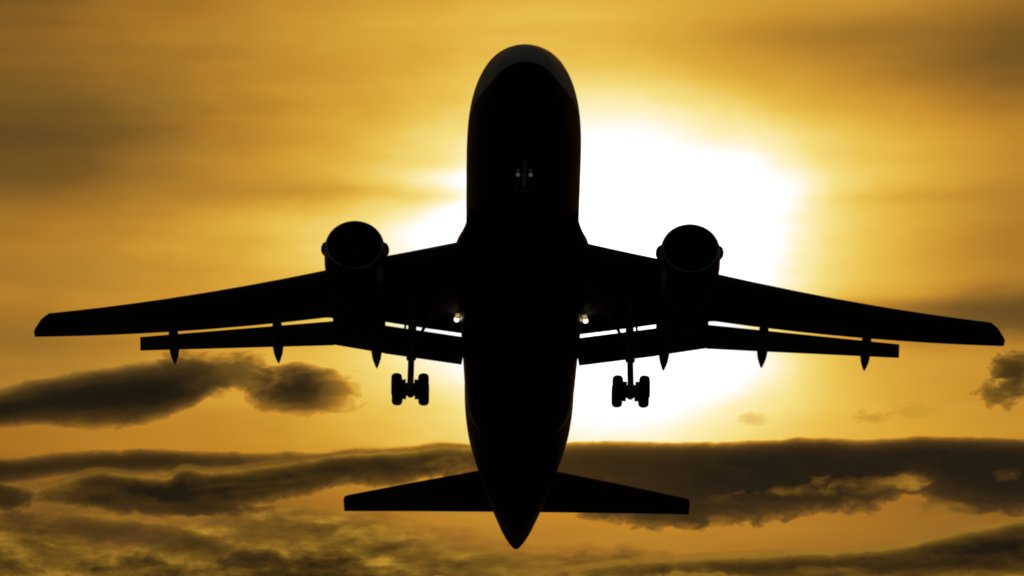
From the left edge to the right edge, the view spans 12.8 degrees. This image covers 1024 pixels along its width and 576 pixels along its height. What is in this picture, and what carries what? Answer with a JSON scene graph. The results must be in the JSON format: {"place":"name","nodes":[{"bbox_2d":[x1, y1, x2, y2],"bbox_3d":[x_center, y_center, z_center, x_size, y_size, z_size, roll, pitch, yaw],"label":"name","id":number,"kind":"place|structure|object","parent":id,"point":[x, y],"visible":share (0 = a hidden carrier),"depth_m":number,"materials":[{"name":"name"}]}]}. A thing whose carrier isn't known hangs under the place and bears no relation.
{"place":"outdoors","nodes":[
{"label":"outdoors","id":0,"kind":"place"},
{"bbox_2d":[0,0,1023,575],"label":"sky","id":1,"kind":"structure","parent":0,"point":[871,152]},
{"bbox_2d":[34,44,1004,548],"bbox_3d":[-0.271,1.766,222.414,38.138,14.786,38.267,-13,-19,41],"label":"airliner","id":2,"kind":"object","parent":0,"point":[520,284],"visible":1,"depth_m":215.35,"materials":[{"name":"black metal"}]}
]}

